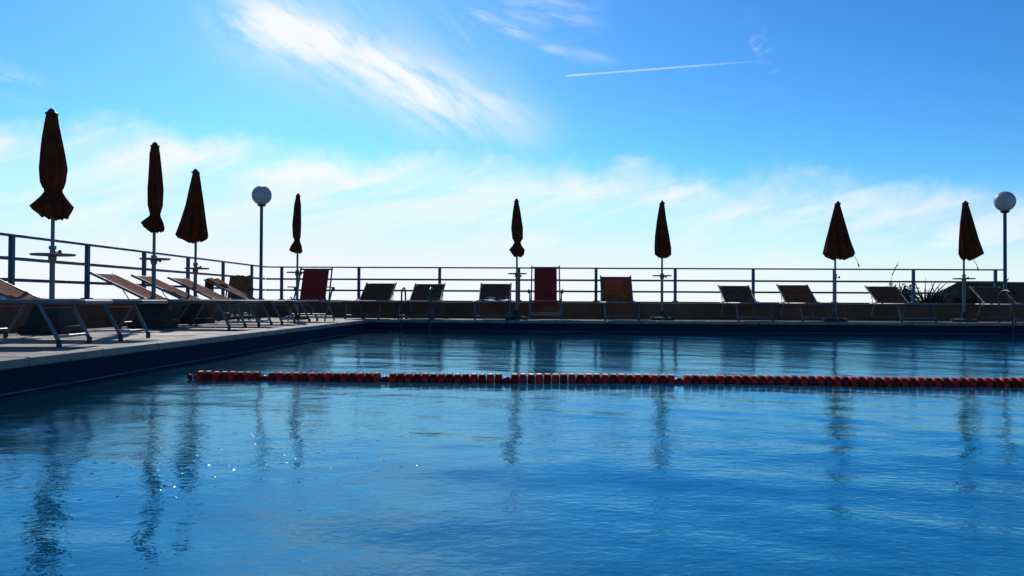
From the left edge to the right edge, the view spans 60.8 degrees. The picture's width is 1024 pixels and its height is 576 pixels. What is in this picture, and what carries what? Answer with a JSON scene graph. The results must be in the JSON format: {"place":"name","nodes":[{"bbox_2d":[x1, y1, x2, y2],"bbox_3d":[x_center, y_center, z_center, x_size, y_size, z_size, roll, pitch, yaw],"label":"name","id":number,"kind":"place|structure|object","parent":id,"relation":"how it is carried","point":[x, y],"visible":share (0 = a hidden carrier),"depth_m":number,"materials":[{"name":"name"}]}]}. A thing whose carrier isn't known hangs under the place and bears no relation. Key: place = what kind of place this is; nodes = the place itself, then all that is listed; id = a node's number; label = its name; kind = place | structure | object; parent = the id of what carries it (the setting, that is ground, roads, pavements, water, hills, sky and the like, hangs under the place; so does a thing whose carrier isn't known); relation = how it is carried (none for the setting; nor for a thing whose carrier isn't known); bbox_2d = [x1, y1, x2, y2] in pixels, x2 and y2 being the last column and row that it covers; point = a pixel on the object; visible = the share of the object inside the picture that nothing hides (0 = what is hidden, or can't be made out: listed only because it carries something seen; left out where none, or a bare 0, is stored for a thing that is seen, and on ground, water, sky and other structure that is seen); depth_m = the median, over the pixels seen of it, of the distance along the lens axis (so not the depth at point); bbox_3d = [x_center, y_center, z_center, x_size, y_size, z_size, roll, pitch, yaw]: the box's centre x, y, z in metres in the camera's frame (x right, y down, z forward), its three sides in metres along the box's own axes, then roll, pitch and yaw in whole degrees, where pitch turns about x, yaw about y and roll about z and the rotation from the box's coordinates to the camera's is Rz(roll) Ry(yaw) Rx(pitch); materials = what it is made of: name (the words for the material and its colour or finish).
{"place":"outdoors","nodes":[
{"label":"outdoors","id":0,"kind":"place"},
{"bbox_2d":[0,331,1023,575],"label":"pool water","id":1,"kind":"structure","parent":0,"point":[172,471],"depth_m":3.41,"materials":[{"name":"blue liquid"}]},
{"bbox_2d":[187,371,1023,387],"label":"lane rope","id":2,"kind":"object","parent":1,"relation":"on","point":[871,381],"visible":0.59,"depth_m":6.78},
{"bbox_2d":[0,317,1023,355],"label":"pool deck","id":3,"kind":"structure","parent":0,"point":[13,343],"depth_m":10.49,"materials":[{"name":"grey concrete"}]},
{"bbox_2d":[17,108,83,333],"bbox_3d":[-5.247,-0.771,9.965,0.500,2.578,0.500,0,-1,2],"label":"closed parasol","id":4,"kind":"object","parent":3,"relation":"on","point":[52,203],"visible":0.98,"depth_m":9.88,"materials":[{"name":"fabric"}]},
{"bbox_2d":[0,299,112,346],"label":"sun lounger","id":5,"kind":"object","parent":3,"relation":"on","point":[41,303],"visible":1,"depth_m":7.15,"materials":[{"name":"metal"}]},
{"bbox_2d":[0,279,167,340],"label":"sun lounger","id":6,"kind":"object","parent":3,"relation":"on","point":[8,291],"visible":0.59,"depth_m":8.74,"materials":[{"name":"metal"}]},
{"bbox_2d":[0,299,267,332],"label":"parapet wall","id":7,"kind":"structure","parent":3,"relation":"on","point":[91,316],"depth_m":12.38,"materials":[{"name":"brown paint"}]},
{"bbox_2d":[0,232,265,298],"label":"steel railing","id":8,"kind":"object","parent":7,"relation":"on","point":[11,258],"visible":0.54,"depth_m":12.11,"materials":[{"name":"grey metal"}]},
{"bbox_2d":[127,142,177,328],"bbox_3d":[-4.931,-0.735,12.017,0.500,2.569,0.500,0,-1,2],"label":"closed parasol","id":9,"kind":"object","parent":3,"relation":"on","point":[156,316],"visible":0.98,"depth_m":11.95,"materials":[{"name":"fabric"}]},
{"bbox_2d":[89,271,259,329],"bbox_3d":[-4.575,0.169,11.883,2.099,0.762,0.740,0,-1,2],"label":"sun lounger","id":10,"kind":"object","parent":3,"relation":"on","point":[128,286],"visible":0.85,"depth_m":11.74,"materials":[{"name":"metal"}]},
{"bbox_2d":[175,169,214,323],"bbox_3d":[-5.289,-0.700,14.468,0.582,2.567,0.500,0,-1,2],"label":"closed parasol","id":11,"kind":"object","parent":3,"relation":"on","point":[192,227],"visible":0.99,"depth_m":14.36,"materials":[{"name":"fabric"}]},
{"bbox_2d":[131,274,284,326],"bbox_3d":[-4.541,0.187,13.085,2.099,0.762,0.740,0,-1,1],"label":"sun lounger","id":12,"kind":"object","parent":3,"relation":"on","point":[162,286],"visible":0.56,"depth_m":13.11,"materials":[{"name":"metal"}]},
{"bbox_2d":[167,277,306,324],"bbox_3d":[-4.487,0.204,14.277,2.099,0.762,0.740,0,-1,4],"label":"sun lounger","id":13,"kind":"object","parent":3,"relation":"on","point":[201,290],"visible":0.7,"depth_m":14.27,"materials":[{"name":"metal"}]},
{"bbox_2d":[221,276,253,319],"bbox_3d":[-5.235,0.194,16.702,0.514,0.844,0.842,0,-1,-8],"label":"deck chair","id":14,"kind":"object","parent":3,"relation":"on","point":[252,290],"visible":0.34,"depth_m":16.72,"materials":[{"name":"metal"}]},
{"bbox_2d":[228,275,251,298],"bbox_3d":[-5.252,-0.005,16.863,0.432,0.502,0.421,0,-1,-8],"label":"towel","id":15,"kind":"object","parent":14,"relation":"on","point":[241,283],"visible":0.72,"depth_m":16.85,"materials":[{"name":"fabric"}]},
{"bbox_2d":[204,279,326,321],"bbox_3d":[-4.462,0.228,15.886,2.099,0.762,0.740,0,-1,0],"label":"sun lounger","id":16,"kind":"object","parent":3,"relation":"on","point":[236,292],"visible":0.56,"depth_m":15.79,"materials":[{"name":"metal"}]},
{"bbox_2d":[205,278,228,290],"bbox_3d":[-5.381,-0.020,15.878,0.292,0.342,0.597,0,-1,0],"label":"towel","id":17,"kind":"object","parent":16,"relation":"on","point":[217,281],"visible":0.73,"depth_m":15.87,"materials":[{"name":"brown fabric"}]},
{"bbox_2d":[284,193,307,319],"bbox_3d":[-4.340,-0.645,17.642,0.500,2.557,0.500,0,-1,2],"label":"closed parasol","id":18,"kind":"object","parent":3,"relation":"on","point":[296,246],"visible":0.94,"depth_m":17.60,"materials":[{"name":"fabric"}]},
{"bbox_2d":[287,267,334,320],"bbox_3d":[-3.730,0.105,16.259,0.780,1.022,0.842,0,-1,4],"label":"deck chair","id":19,"kind":"object","parent":3,"relation":"on","point":[314,286],"visible":0.84,"depth_m":16.40,"materials":[{"name":"fabric"}]},
{"bbox_2d":[342,282,396,318],"bbox_3d":[-3.034,0.257,18.778,0.800,0.803,1.963,0,-1,5],"label":"sun lounger","id":20,"kind":"object","parent":3,"relation":"on","point":[373,293],"visible":0.99,"depth_m":19.32,"materials":[{"name":"fabric"}]},
{"bbox_2d":[400,287,433,331],"bbox_3d":[-1.957,0.690,18.020,0.666,1.428,0.600,0,-1,2],"label":"pool ladder","id":21,"kind":"object","parent":3,"relation":"attached to","point":[431,288],"visible":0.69,"depth_m":17.76,"materials":[{"name":"silver metal"}]},
{"bbox_2d":[395,283,445,319],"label":"sun lounger","id":22,"kind":"object","parent":3,"relation":"on","point":[420,294],"visible":0.93,"depth_m":19.29,"materials":[{"name":"fabric"}]},
{"bbox_2d":[473,283,512,319],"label":"sun lounger","id":23,"kind":"object","parent":3,"relation":"on","point":[499,291],"visible":0.97,"depth_m":19.27,"materials":[{"name":"fabric"}]},
{"bbox_2d":[479,297,508,300],"bbox_3d":[-0.381,0.237,18.968,0.653,0.114,0.461,0,-1,2],"label":"towel","id":24,"kind":"object","parent":23,"relation":"on","point":[491,298],"visible":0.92,"depth_m":19.05,"materials":[{"name":"white fabric"}]},
{"bbox_2d":[505,198,527,319],"bbox_3d":[0.106,-0.623,18.616,0.500,2.586,0.500,0,-1,2],"label":"closed parasol","id":25,"kind":"object","parent":3,"relation":"on","point":[516,249],"visible":0.99,"depth_m":18.55,"materials":[{"name":"fabric"}]},
{"bbox_2d":[528,266,562,319],"bbox_3d":[0.726,0.091,18.835,0.780,1.172,0.842,0,-1,2],"label":"deck chair","id":26,"kind":"object","parent":3,"relation":"on","point":[545,285],"visible":1,"depth_m":18.98,"materials":[{"name":"fabric"}]},
{"bbox_2d":[599,275,641,320],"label":"sun lounger","id":27,"kind":"object","parent":3,"relation":"on","point":[616,290],"visible":1,"depth_m":19.30,"materials":[{"name":"fabric"}]},
{"bbox_2d":[268,300,1023,320],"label":"parapet wall","id":28,"kind":"structure","parent":3,"relation":"on","point":[674,310],"depth_m":19.70,"materials":[{"name":"brown paint"}]},
{"bbox_2d":[252,185,271,299],"bbox_3d":[-5.777,-1.048,20.090,0.450,2.630,0.450,0,-1,2],"label":"globe lamp","id":29,"kind":"object","parent":28,"relation":"on","point":[261,196],"visible":0.98,"depth_m":20.04,"materials":[{"name":"white glass"}]},
{"bbox_2d":[266,266,1003,302],"bbox_3d":[2.688,-0.078,19.835,16.714,0.768,0.110,0,-1,2],"label":"steel railing","id":30,"kind":"object","parent":28,"relation":"on","point":[675,281],"visible":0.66,"depth_m":19.79,"materials":[{"name":"grey metal"}]},
{"bbox_2d":[993,191,1015,291],"bbox_3d":[11.086,-0.914,19.609,0.450,2.520,0.450,0,-1,2],"label":"globe lamp","id":31,"kind":"object","parent":28,"relation":"on","point":[1004,202],"visible":0.96,"depth_m":19.57,"materials":[{"name":"white glass"}]},
{"bbox_2d":[650,200,673,319],"bbox_3d":[3.205,-0.595,18.627,0.500,2.562,0.500,0,-1,2],"label":"closed parasol","id":32,"kind":"object","parent":3,"relation":"on","point":[662,247],"visible":1,"depth_m":18.55,"materials":[{"name":"fabric"}]},
{"bbox_2d":[717,285,776,320],"bbox_3d":[4.957,0.305,18.544,0.800,0.781,1.976,0,-1,0],"label":"sun lounger","id":33,"kind":"object","parent":3,"relation":"on","point":[742,295],"visible":0.98,"depth_m":19.09,"materials":[{"name":"fabric"}]},
{"bbox_2d":[776,284,841,321],"bbox_3d":[6.259,0.300,18.513,0.800,0.803,1.963,0,-1,0],"label":"sun lounger","id":34,"kind":"object","parent":3,"relation":"on","point":[801,295],"visible":1,"depth_m":19.06,"materials":[{"name":"fabric"}]},
{"bbox_2d":[822,201,859,321],"bbox_3d":[6.912,-0.570,18.429,0.654,2.543,0.602,1,-1,-28],"label":"closed parasol","id":35,"kind":"object","parent":3,"relation":"on","point":[838,245],"visible":0.98,"depth_m":18.31,"materials":[{"name":"fabric"}]},
{"bbox_2d":[864,285,941,321],"bbox_3d":[8.224,0.320,18.451,0.800,0.781,1.976,0,-1,-1],"label":"sun lounger","id":36,"kind":"object","parent":3,"relation":"on","point":[887,295],"visible":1,"depth_m":18.98,"materials":[{"name":"fabric"}]},
{"bbox_2d":[951,200,983,321],"bbox_3d":[9.591,-0.564,18.346,0.666,2.557,0.500,0,-1,2],"label":"closed parasol","id":37,"kind":"object","parent":3,"relation":"on","point":[969,247],"visible":1,"depth_m":18.26,"materials":[{"name":"fabric"}]},
{"bbox_2d":[969,286,1023,322],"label":"sun lounger","id":38,"kind":"object","parent":3,"relation":"on","point":[987,295],"visible":0.84,"depth_m":18.97,"materials":[{"name":"metal"}]},
{"bbox_2d":[997,290,1013,335],"bbox_3d":[10.290,0.747,17.671,0.650,1.428,0.600,0,-1,2],"label":"pool ladder","id":39,"kind":"object","parent":3,"relation":"attached to","point":[999,295],"visible":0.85,"depth_m":17.46,"materials":[{"name":"silver metal"}]},
{"bbox_2d":[0,0,1023,302],"label":"sky","id":40,"kind":"structure","parent":0,"point":[407,133],"materials":[{"name":"blue"}]},
{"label":"hillside ground","id":41,"kind":"structure","parent":0,"visible":0},
{"bbox_2d":[889,283,919,301],"bbox_3d":[9.410,0.719,21.067,1.011,1.884,0.976,0,-1,2],"label":"shrub","id":42,"kind":"object","parent":41,"relation":"on","point":[906,290],"visible":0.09,"depth_m":21.07,"materials":[{"name":"green plant"}]},
{"bbox_2d":[903,278,946,302],"bbox_3d":[9.699,0.691,20.576,1.372,1.880,1.298,0,-1,2],"label":"spiky plant","id":43,"kind":"object","parent":41,"relation":"on","point":[929,298],"visible":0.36,"depth_m":20.55,"materials":[{"name":"green plant"}]},
{"bbox_2d":[918,280,959,302],"bbox_3d":[10.366,0.721,21.241,1.192,1.845,1.317,0,-1,2],"label":"spiky plant","id":44,"kind":"object","parent":41,"relation":"on","point":[944,300],"visible":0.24,"depth_m":21.21,"materials":[{"name":"green plant"}]},
{"bbox_2d":[948,290,981,302],"bbox_3d":[10.736,0.854,20.619,0.894,1.614,0.961,0,-1,2],"label":"shrub","id":45,"kind":"object","parent":41,"relation":"on","point":[972,299],"visible":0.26,"depth_m":20.45,"materials":[{"name":"green plant"}]},
{"bbox_2d":[933,282,1023,302],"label":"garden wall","id":46,"kind":"structure","parent":41,"relation":"on","point":[951,288],"depth_m":23.62,"materials":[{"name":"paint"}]},
{"bbox_2d":[976,278,1023,301],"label":"shrub","id":47,"kind":"object","parent":41,"relation":"on","point":[1011,289],"visible":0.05,"depth_m":21.00,"materials":[{"name":"green plant"}]},
{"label":"pool floor","id":48,"kind":"structure","parent":0,"visible":0},
{"bbox_2d":[0,322,1023,396],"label":"pool walls","id":49,"kind":"structure","parent":48,"relation":"on","point":[15,381],"depth_m":13.89,"materials":[{"name":"blue tile"}]},
{"bbox_2d":[0,319,1023,369],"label":"pool coping","id":50,"kind":"object","parent":49,"relation":"on","point":[14,361],"visible":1,"depth_m":11.11,"materials":[{"name":"stone"}]}
]}

